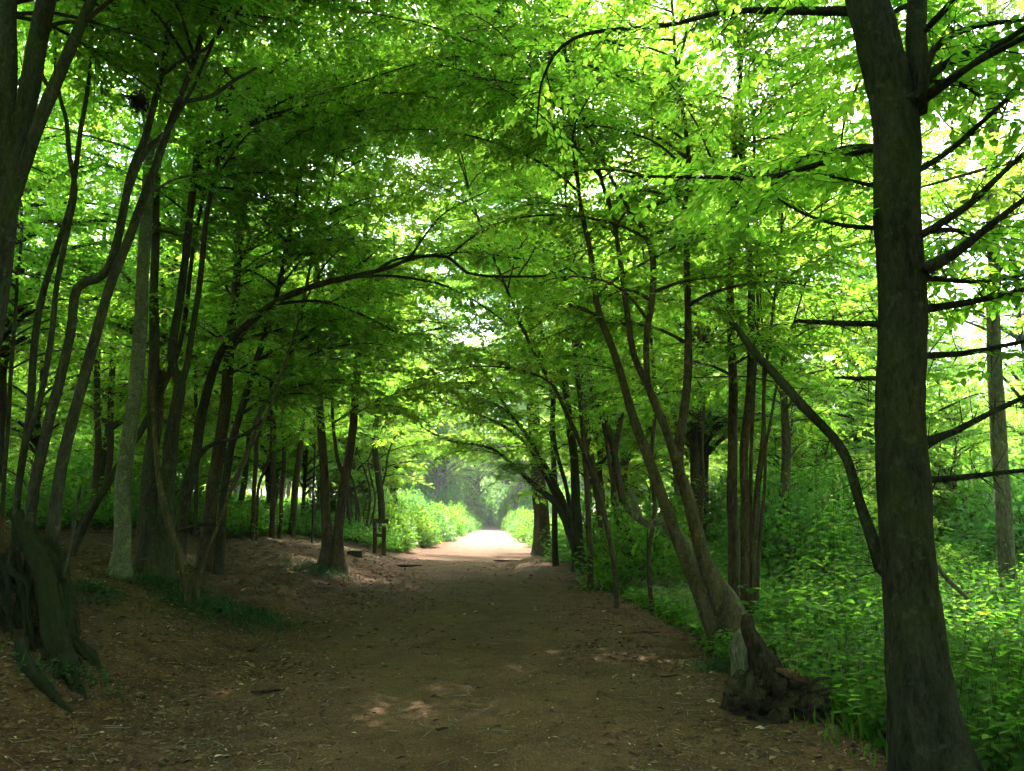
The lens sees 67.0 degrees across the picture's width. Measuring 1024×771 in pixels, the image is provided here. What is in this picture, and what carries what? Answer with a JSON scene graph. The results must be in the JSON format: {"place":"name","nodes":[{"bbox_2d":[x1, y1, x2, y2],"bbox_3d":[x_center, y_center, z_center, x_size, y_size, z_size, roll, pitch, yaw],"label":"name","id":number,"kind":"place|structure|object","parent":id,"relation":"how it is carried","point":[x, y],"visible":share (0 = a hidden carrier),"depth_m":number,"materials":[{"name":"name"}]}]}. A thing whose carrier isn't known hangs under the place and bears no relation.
{"place":"outdoors","nodes":[
{"label":"outdoors","id":0,"kind":"place"},
{"bbox_2d":[0,514,886,770],"bbox_3d":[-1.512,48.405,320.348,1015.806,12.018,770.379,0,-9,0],"label":"ground","id":1,"kind":"structure","parent":0,"point":[486,545],"depth_m":7.28,"materials":[{"name":"soil"},{"name":"dirt"},{"name":"leaf litter"}]},
{"bbox_2d":[12,151,58,284],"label":"tree","id":2,"kind":"object","parent":1,"relation":"on","point":[36,183],"visible":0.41,"depth_m":11.15,"materials":[{"name":"green plant"}]},
{"bbox_2d":[7,362,86,489],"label":"tree","id":3,"kind":"object","parent":1,"relation":"on","point":[44,472],"visible":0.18,"depth_m":26.36,"materials":[{"name":"green plant"}]},
{"bbox_2d":[6,327,106,489],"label":"tree","id":4,"kind":"object","parent":1,"relation":"on","point":[15,457],"visible":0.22,"depth_m":24.34,"materials":[{"name":"green plant"}]},
{"bbox_2d":[0,5,132,499],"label":"tree","id":5,"kind":"object","parent":1,"relation":"on","point":[3,392],"visible":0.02,"depth_m":19.49,"materials":[{"name":"green plant"}]},
{"bbox_2d":[5,141,146,455],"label":"tree","id":6,"kind":"object","parent":1,"relation":"on","point":[35,436],"visible":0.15,"depth_m":22.53,"materials":[{"name":"green plant"}]},
{"bbox_2d":[0,4,160,518],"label":"tree","id":7,"kind":"object","parent":1,"relation":"on","point":[10,367],"visible":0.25,"depth_m":13.04,"materials":[{"name":"green plant"}]},
{"bbox_2d":[27,456,137,495],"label":"bush","id":8,"kind":"object","parent":1,"relation":"on","point":[83,480],"visible":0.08,"depth_m":27.18,"materials":[{"name":"green plant"}]},
{"bbox_2d":[0,4,172,371],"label":"tree","id":9,"kind":"object","parent":1,"relation":"on","point":[34,232],"visible":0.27,"depth_m":16.08,"materials":[{"name":"green plant"}]},
{"bbox_2d":[52,376,141,492],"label":"tree","id":10,"kind":"object","parent":1,"relation":"on","point":[92,444],"visible":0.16,"depth_m":28.20,"materials":[{"name":"green plant"}]},
{"bbox_2d":[0,85,208,521],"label":"tree","id":11,"kind":"object","parent":1,"relation":"on","point":[96,407],"visible":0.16,"depth_m":20.08,"materials":[{"name":"green plant"}]},
{"bbox_2d":[44,190,168,486],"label":"tree","id":12,"kind":"object","parent":1,"relation":"on","point":[118,423],"visible":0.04,"depth_m":26.96,"materials":[{"name":"green plant"}]},
{"bbox_2d":[11,111,213,523],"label":"tree","id":13,"kind":"object","parent":1,"relation":"on","point":[110,446],"visible":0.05,"depth_m":21.11,"materials":[{"name":"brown plant"}]},
{"bbox_2d":[7,29,315,535],"bbox_3d":[-8.206,-4.227,18.888,9.182,16.341,8.038,-1,-9,4],"label":"tree","id":14,"kind":"object","parent":1,"relation":"on","point":[129,282],"visible":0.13,"depth_m":17.35,"materials":[{"name":"green plant"}]},
{"bbox_2d":[99,436,236,528],"bbox_3d":[-10.792,3.026,24.482,4.211,3.338,4.278,-6,-11,31],"label":"bush","id":15,"kind":"object","parent":1,"relation":"on","point":[201,492],"visible":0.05,"depth_m":24.29,"materials":[{"name":"green plant"}]},
{"bbox_2d":[66,118,284,534],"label":"tree","id":16,"kind":"object","parent":1,"relation":"on","point":[212,411],"visible":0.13,"depth_m":19.60,"materials":[{"name":"green plant"}]},
{"bbox_2d":[0,0,352,353],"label":"tree","id":17,"kind":"object","parent":1,"relation":"on","point":[23,121],"visible":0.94,"depth_m":8.23,"materials":[{"name":"green plant"}]},
{"bbox_2d":[102,341,251,497],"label":"tree","id":18,"kind":"object","parent":1,"relation":"on","point":[183,441],"visible":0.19,"depth_m":22.89,"materials":[{"name":"green plant"}]},
{"bbox_2d":[20,0,375,580],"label":"tree","id":19,"kind":"object","parent":1,"relation":"on","point":[120,559],"visible":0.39,"depth_m":11.63,"materials":[{"name":"green plant"}]},
{"bbox_2d":[120,84,155,115],"bbox_3d":[-4.130,-3.147,8.515,0.360,0.337,0.344,0,-9,0],"label":"nest","id":20,"kind":"object","parent":19,"relation":"on","point":[139,100],"visible":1,"depth_m":8.48,"materials":[{"name":"brown wood"}]},
{"bbox_2d":[44,14,353,556],"bbox_3d":[-5.228,-2.308,12.671,4.454,10.577,4.585,-5,-11,28],"label":"tree","id":21,"kind":"object","parent":1,"relation":"on","point":[92,510],"visible":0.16,"depth_m":12.49,"materials":[{"name":"green plant"}]},
{"bbox_2d":[0,482,430,553],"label":"undergrowth","id":22,"kind":"object","parent":1,"relation":"on","point":[239,519],"visible":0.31,"depth_m":21.43,"materials":[{"name":"green plant"}]},
{"bbox_2d":[0,0,437,713],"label":"tree","id":23,"kind":"object","parent":1,"relation":"on","point":[40,580],"visible":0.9,"depth_m":8.14,"materials":[{"name":"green plant"}]},
{"bbox_2d":[149,320,299,607],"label":"tree","id":24,"kind":"object","parent":1,"relation":"on","point":[187,594],"visible":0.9,"depth_m":10.43,"materials":[{"name":"brown plant"}]},
{"bbox_2d":[17,1,457,583],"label":"tree","id":25,"kind":"object","parent":1,"relation":"on","point":[155,551],"visible":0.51,"depth_m":12.02,"materials":[{"name":"green plant"}]},
{"bbox_2d":[182,198,308,509],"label":"tree","id":26,"kind":"object","parent":1,"relation":"on","point":[242,492],"visible":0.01,"depth_m":28.00,"materials":[{"name":"green plant"}]},
{"bbox_2d":[160,230,353,539],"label":"tree","id":27,"kind":"object","parent":1,"relation":"on","point":[260,480],"visible":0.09,"depth_m":21.41,"materials":[{"name":"green plant"}]},
{"bbox_2d":[200,159,331,538],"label":"tree","id":28,"kind":"object","parent":1,"relation":"on","point":[279,534],"visible":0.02,"depth_m":23.68,"materials":[{"name":"green plant"}]},
{"bbox_2d":[177,102,360,540],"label":"tree","id":29,"kind":"object","parent":1,"relation":"on","point":[255,471],"visible":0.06,"depth_m":20.77,"materials":[{"name":"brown plant"}]},
{"bbox_2d":[25,3,514,571],"bbox_3d":[-4.079,-3.049,14.913,8.940,13.438,7.425,0,-9,0],"label":"tree","id":30,"kind":"object","parent":1,"relation":"on","point":[235,311],"visible":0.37,"depth_m":14.05,"materials":[{"name":"green plant"}]},
{"bbox_2d":[203,364,339,509],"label":"tree","id":31,"kind":"object","parent":1,"relation":"on","point":[263,463],"visible":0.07,"depth_m":30.53,"materials":[{"name":"green plant"}]},
{"bbox_2d":[193,192,373,538],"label":"tree","id":32,"kind":"object","parent":1,"relation":"on","point":[272,523],"visible":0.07,"depth_m":22.60,"materials":[{"name":"green plant"}]},
{"bbox_2d":[236,329,364,514],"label":"tree","id":33,"kind":"object","parent":1,"relation":"on","point":[306,474],"visible":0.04,"depth_m":33.30,"materials":[{"name":"green plant"}]},
{"bbox_2d":[207,290,404,542],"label":"tree","id":34,"kind":"object","parent":1,"relation":"on","point":[339,423],"visible":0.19,"depth_m":23.84,"materials":[{"name":"green plant"}]},
{"bbox_2d":[265,179,385,534],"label":"tree","id":35,"kind":"object","parent":1,"relation":"on","point":[295,490],"visible":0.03,"depth_m":25.79,"materials":[{"name":"green plant"}]},
{"bbox_2d":[300,470,376,536],"bbox_3d":[-7.254,5.087,32.447,4.051,3.168,4.431,0,-9,0],"label":"bush","id":36,"kind":"object","parent":1,"relation":"on","point":[333,502],"visible":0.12,"depth_m":32.08,"materials":[{"name":"green plant"}]},
{"bbox_2d":[131,0,563,574],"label":"tree","id":37,"kind":"object","parent":1,"relation":"on","point":[350,238],"visible":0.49,"depth_m":13.96,"materials":[{"name":"green plant"}]},
{"bbox_2d":[288,305,424,525],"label":"tree","id":38,"kind":"object","parent":1,"relation":"on","point":[361,475],"visible":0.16,"depth_m":31.18,"materials":[{"name":"green plant"}]},
{"bbox_2d":[329,415,402,542],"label":"tree","id":39,"kind":"object","parent":1,"relation":"on","point":[357,504],"visible":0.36,"depth_m":28.67,"materials":[{"name":"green plant"}]},
{"bbox_2d":[5,550,730,708],"bbox_3d":[-3.669,3.145,12.046,6.976,1.007,13.954,5,-11,-28],"label":"ground ivy","id":40,"kind":"object","parent":1,"relation":"on","point":[219,606],"visible":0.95,"depth_m":10.24,"materials":[{"name":"green plant"}]},
{"bbox_2d":[306,332,434,517],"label":"tree","id":41,"kind":"object","parent":1,"relation":"on","point":[365,485],"visible":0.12,"depth_m":32.46,"materials":[{"name":"green plant"}]},
{"bbox_2d":[309,309,434,501],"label":"tree","id":42,"kind":"object","parent":1,"relation":"on","point":[390,482],"visible":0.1,"depth_m":36.13,"materials":[{"name":"green plant"}]},
{"bbox_2d":[304,194,453,497],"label":"tree","id":43,"kind":"object","parent":1,"relation":"on","point":[389,236],"visible":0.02,"depth_m":41.90,"materials":[{"name":"green plant"}]},
{"bbox_2d":[269,163,495,548],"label":"tree","id":44,"kind":"object","parent":1,"relation":"on","point":[379,487],"visible":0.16,"depth_m":29.78,"materials":[{"name":"green plant"}]},
{"bbox_2d":[345,497,419,550],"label":"bush","id":45,"kind":"object","parent":1,"relation":"on","point":[408,538],"visible":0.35,"depth_m":30.34,"materials":[{"name":"green plant"}]},
{"bbox_2d":[179,0,610,574],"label":"tree","id":46,"kind":"object","parent":1,"relation":"on","point":[332,554],"visible":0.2,"depth_m":18.88,"materials":[{"name":"green plant"}]},
{"bbox_2d":[175,180,641,569],"bbox_3d":[-1.816,0.035,12.823,8.235,6.555,2.520,-4,-10,25],"label":"tree","id":47,"kind":"object","parent":1,"relation":"on","point":[198,451],"visible":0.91,"depth_m":12.81,"materials":[{"name":"green plant"}]},
{"bbox_2d":[374,309,449,502],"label":"tree","id":48,"kind":"object","parent":1,"relation":"on","point":[394,489],"visible":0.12,"depth_m":40.20,"materials":[{"name":"green plant"}]},
{"bbox_2d":[397,504,443,545],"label":"bush","id":49,"kind":"object","parent":1,"relation":"on","point":[426,530],"visible":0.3,"depth_m":35.63,"materials":[{"name":"green plant"}]},
{"bbox_2d":[413,501,458,541],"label":"bush","id":50,"kind":"object","parent":1,"relation":"on","point":[446,533],"visible":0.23,"depth_m":43.66,"materials":[{"name":"green plant"}]},
{"bbox_2d":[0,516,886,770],"bbox_3d":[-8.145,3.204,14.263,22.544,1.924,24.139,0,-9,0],"label":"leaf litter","id":51,"kind":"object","parent":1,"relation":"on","point":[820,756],"visible":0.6,"depth_m":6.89,"materials":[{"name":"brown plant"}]},
{"bbox_2d":[429,500,468,536],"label":"bush","id":52,"kind":"object","parent":1,"relation":"on","point":[454,516],"visible":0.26,"depth_m":51.82,"materials":[{"name":"green plant"}]},
{"bbox_2d":[417,309,495,495],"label":"tree","id":53,"kind":"object","parent":1,"relation":"on","point":[447,463],"visible":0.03,"depth_m":87.09,"materials":[{"name":"green plant"}]},
{"bbox_2d":[411,270,504,499],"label":"tree","id":54,"kind":"object","parent":1,"relation":"on","point":[437,471],"visible":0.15,"depth_m":79.76,"materials":[{"name":"green plant"}]},
{"bbox_2d":[440,476,485,521],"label":"bush","id":55,"kind":"object","parent":1,"relation":"on","point":[468,500],"visible":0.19,"depth_m":89.82,"materials":[{"name":"green plant"}]},
{"bbox_2d":[314,180,635,573],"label":"tree","id":56,"kind":"object","parent":1,"relation":"on","point":[569,512],"visible":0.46,"depth_m":21.29,"materials":[{"name":"green plant"}]},
{"bbox_2d":[453,479,496,524],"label":"bush","id":57,"kind":"object","parent":1,"relation":"on","point":[489,511],"visible":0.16,"depth_m":97.45,"materials":[{"name":"green plant"}]},
{"bbox_2d":[390,155,569,555],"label":"tree","id":58,"kind":"object","parent":1,"relation":"on","point":[541,516],"visible":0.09,"depth_m":29.74,"materials":[{"name":"green plant"}]},
{"bbox_2d":[450,331,509,508],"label":"tree","id":59,"kind":"object","parent":1,"relation":"on","point":[475,480],"visible":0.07,"depth_m":105.70,"materials":[{"name":"green plant"}]},
{"bbox_2d":[318,0,703,608],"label":"tree","id":60,"kind":"object","parent":1,"relation":"on","point":[478,171],"visible":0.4,"depth_m":13.75,"materials":[{"name":"green plant"}]},
{"bbox_2d":[455,298,566,486],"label":"tree","id":61,"kind":"object","parent":1,"relation":"on","point":[484,472],"visible":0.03,"depth_m":91.42,"materials":[{"name":"green plant"}]},
{"bbox_2d":[210,0,844,658],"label":"tree","id":62,"kind":"object","parent":1,"relation":"on","point":[490,86],"visible":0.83,"depth_m":10.22,"materials":[{"name":"green plant"}]},
{"bbox_2d":[475,158,627,565],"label":"tree","id":63,"kind":"object","parent":1,"relation":"on","point":[555,559],"visible":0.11,"depth_m":24.00,"materials":[{"name":"green plant"}]},
{"bbox_2d":[408,111,698,568],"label":"tree","id":64,"kind":"object","parent":1,"relation":"on","point":[588,440],"visible":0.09,"depth_m":21.78,"materials":[{"name":"green plant"}]},
{"bbox_2d":[378,5,769,580],"bbox_3d":[0.555,-1.187,19.490,9.318,13.221,9.103,4,-10,-22],"label":"tree","id":65,"kind":"object","parent":1,"relation":"on","point":[615,474],"visible":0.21,"depth_m":19.02,"materials":[{"name":"green plant"}]},
{"bbox_2d":[470,9,712,590],"bbox_3d":[1.858,-1.605,16.925,5.723,12.369,5.290,7,-12,-37],"label":"tree","id":66,"kind":"object","parent":1,"relation":"on","point":[582,405],"visible":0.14,"depth_m":16.70,"materials":[{"name":"green plant"}]},
{"bbox_2d":[537,485,645,562],"bbox_3d":[2.923,4.764,25.577,3.563,2.949,3.620,9,-13,-44],"label":"bush","id":67,"kind":"object","parent":1,"relation":"on","point":[594,521],"visible":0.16,"depth_m":25.19,"materials":[{"name":"green plant"}]},
{"bbox_2d":[498,164,686,517],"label":"tree","id":68,"kind":"object","parent":1,"relation":"on","point":[622,462],"depth_m":32.11,"materials":[{"name":"green plant"}]},
{"bbox_2d":[519,208,667,498],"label":"tree","id":69,"kind":"object","parent":1,"relation":"on","point":[599,466],"visible":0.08,"depth_m":27.11,"materials":[{"name":"green plant"}]},
{"bbox_2d":[177,336,1022,521],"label":"wood","id":70,"kind":"object","parent":1,"relation":"on","point":[300,488],"depth_m":115.33,"materials":[{"name":"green plant"}]},
{"bbox_2d":[560,343,679,507],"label":"tree","id":71,"kind":"object","parent":1,"relation":"on","point":[638,466],"visible":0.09,"depth_m":33.76,"materials":[{"name":"green plant"}]},
{"bbox_2d":[507,1,759,611],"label":"tree","id":72,"kind":"object","parent":1,"relation":"on","point":[597,361],"visible":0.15,"depth_m":13.90,"materials":[{"name":"green plant"}]},
{"bbox_2d":[591,410,689,544],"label":"tree","id":73,"kind":"object","parent":1,"relation":"on","point":[658,458],"visible":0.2,"depth_m":24.69,"materials":[{"name":"green plant"}]},
{"bbox_2d":[567,486,716,597],"bbox_3d":[2.775,3.513,16.756,3.240,2.680,3.290,0,-9,0],"label":"bush","id":74,"kind":"object","parent":1,"relation":"on","point":[639,556],"visible":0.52,"depth_m":16.26,"materials":[{"name":"green plant"}]},
{"bbox_2d":[568,1,802,587],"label":"tree","id":75,"kind":"object","parent":1,"relation":"on","point":[670,401],"visible":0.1,"depth_m":14.57,"materials":[{"name":"green plant"}]},
{"bbox_2d":[566,132,829,464],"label":"tree","id":76,"kind":"object","parent":1,"relation":"on","point":[686,450],"visible":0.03,"depth_m":25.49,"materials":[{"name":"green plant"}]},
{"bbox_2d":[534,0,875,598],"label":"tree","id":77,"kind":"object","parent":1,"relation":"on","point":[733,543],"visible":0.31,"depth_m":10.95,"materials":[{"name":"green plant"}]},
{"bbox_2d":[610,90,815,534],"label":"tree","id":78,"kind":"object","parent":1,"relation":"on","point":[708,451],"visible":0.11,"depth_m":22.18,"materials":[{"name":"green plant"}]},
{"bbox_2d":[656,468,776,557],"bbox_3d":[6.264,4.170,23.428,4.674,3.802,4.748,-7,-12,38],"label":"bush","id":79,"kind":"object","parent":1,"relation":"on","point":[714,494],"visible":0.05,"depth_m":23.36,"materials":[{"name":"green plant"}]},
{"bbox_2d":[571,34,867,536],"bbox_3d":[5.338,-2.326,22.297,8.038,16.341,9.182,2,-9,-11],"label":"tree","id":80,"kind":"object","parent":1,"relation":"on","point":[694,439],"visible":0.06,"depth_m":21.34,"materials":[{"name":"green plant"}]},
{"bbox_2d":[730,628,748,675],"bbox_3d":[2.314,2.679,7.617,0.319,0.550,0.337,0,-9,0],"label":"stump","id":81,"kind":"object","parent":1,"relation":"on","point":[738,653],"visible":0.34,"depth_m":7.54,"materials":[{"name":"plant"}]},
{"bbox_2d":[483,0,1023,770],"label":"tree","id":82,"kind":"object","parent":1,"relation":"on","point":[901,88],"visible":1,"depth_m":5.34,"materials":[{"name":"green plant"}]},
{"bbox_2d":[523,442,1023,770],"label":"undergrowth","id":83,"kind":"object","parent":1,"relation":"on","point":[989,614],"visible":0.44,"depth_m":8.78,"materials":[{"name":"green plant"}]},
{"bbox_2d":[718,613,837,725],"bbox_3d":[2.126,2.366,6.245,0.962,0.985,0.830,2,-10,-13],"label":"root stump","id":84,"kind":"object","parent":1,"relation":"on","point":[768,688],"visible":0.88,"depth_m":6.19,"materials":[{"name":"brown wood"}]},
{"bbox_2d":[618,485,746,614],"bbox_3d":[2.308,2.526,10.222,1.721,2.434,0.610,-3,-10,16],"label":"dead trunk","id":85,"kind":"object","parent":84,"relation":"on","point":[634,512],"visible":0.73,"depth_m":10.42,"materials":[{"name":"brown wood"}]},
{"bbox_2d":[689,282,877,553],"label":"tree","id":86,"kind":"object","parent":1,"relation":"on","point":[774,466],"visible":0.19,"depth_m":19.94,"materials":[{"name":"green plant"}]},
{"bbox_2d":[570,0,1007,619],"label":"tree","id":87,"kind":"object","parent":1,"relation":"on","point":[750,542],"visible":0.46,"depth_m":10.50,"materials":[{"name":"green plant"}]},
{"bbox_2d":[707,463,877,593],"bbox_3d":[6.104,3.345,16.801,4.115,3.295,4.051,1,-9,-7],"label":"bush","id":88,"kind":"object","parent":1,"relation":"on","point":[770,543],"visible":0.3,"depth_m":16.17,"materials":[{"name":"green plant"}]},
{"bbox_2d":[659,81,944,590],"bbox_3d":[6.316,-1.317,17.367,5.518,12.598,5.531,0,-9,0],"label":"tree","id":89,"kind":"object","parent":1,"relation":"on","point":[785,417],"visible":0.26,"depth_m":16.94,"materials":[{"name":"green plant"}]},
{"bbox_2d":[625,568,983,690],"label":"undergrowth","id":90,"kind":"object","parent":1,"relation":"on","point":[692,600],"visible":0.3,"depth_m":7.93,"materials":[{"name":"green plant"}]},
{"bbox_2d":[709,88,936,490],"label":"tree","id":91,"kind":"object","parent":1,"relation":"on","point":[803,357],"visible":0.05,"depth_m":28.37,"materials":[{"name":"green plant"}]},
{"bbox_2d":[793,447,957,550],"bbox_3d":[9.156,3.670,20.573,4.859,4.021,4.936,2,-10,-15],"label":"bush","id":92,"kind":"object","parent":1,"relation":"on","point":[841,481],"visible":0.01,"depth_m":20.05,"materials":[{"name":"green plant"}]},
{"bbox_2d":[787,132,972,477],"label":"tree","id":93,"kind":"object","parent":1,"relation":"on","point":[856,438],"visible":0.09,"depth_m":23.96,"materials":[{"name":"green plant"}]},
{"bbox_2d":[814,373,983,581],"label":"tree","id":94,"kind":"object","parent":1,"relation":"on","point":[937,523],"visible":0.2,"depth_m":15.57,"materials":[{"name":"green plant"}]},
{"bbox_2d":[793,174,1023,475],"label":"tree","id":95,"kind":"object","parent":1,"relation":"on","point":[871,354],"visible":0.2,"depth_m":20.79,"materials":[{"name":"green plant"}]},
{"bbox_2d":[808,0,1023,595],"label":"tree","id":96,"kind":"object","parent":1,"relation":"on","point":[1005,542],"visible":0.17,"depth_m":12.54,"materials":[{"name":"green plant"}]},
{"bbox_2d":[847,250,1020,471],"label":"tree","id":97,"kind":"object","parent":1,"relation":"on","point":[943,349],"visible":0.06,"depth_m":33.15,"materials":[{"name":"green plant"}]},
{"bbox_2d":[921,0,1023,211],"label":"tree","id":98,"kind":"object","parent":1,"relation":"on","point":[1013,177],"visible":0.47,"depth_m":8.74,"materials":[{"name":"green plant"}]},
{"bbox_2d":[926,315,1023,549],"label":"tree","id":99,"kind":"object","parent":1,"relation":"on","point":[943,462],"visible":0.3,"depth_m":21.37,"materials":[{"name":"green plant"}]},
{"bbox_2d":[930,360,1019,531],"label":"tree","id":100,"kind":"object","parent":1,"relation":"on","point":[981,466],"visible":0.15,"depth_m":27.36,"materials":[{"name":"green plant"}]},
{"bbox_2d":[931,125,1023,456],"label":"tree","id":101,"kind":"object","parent":1,"relation":"on","point":[1010,330],"visible":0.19,"depth_m":23.94,"materials":[{"name":"green plant"}]},
{"bbox_2d":[932,439,1023,558],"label":"bush","id":102,"kind":"object","parent":1,"relation":"on","point":[952,503],"visible":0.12,"depth_m":21.20,"materials":[{"name":"green plant"}]},
{"bbox_2d":[934,462,1023,577],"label":"bush","id":103,"kind":"object","parent":1,"relation":"on","point":[989,523],"visible":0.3,"depth_m":18.08,"materials":[{"name":"green plant"}]},
{"bbox_2d":[936,328,1021,482],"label":"tree","id":104,"kind":"object","parent":1,"relation":"on","point":[979,382],"visible":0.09,"depth_m":41.67,"materials":[{"name":"green plant"}]},
{"bbox_2d":[18,0,1023,511],"label":"sky","id":105,"kind":"structure","parent":0,"point":[968,290],"materials":[{"name":"white"}]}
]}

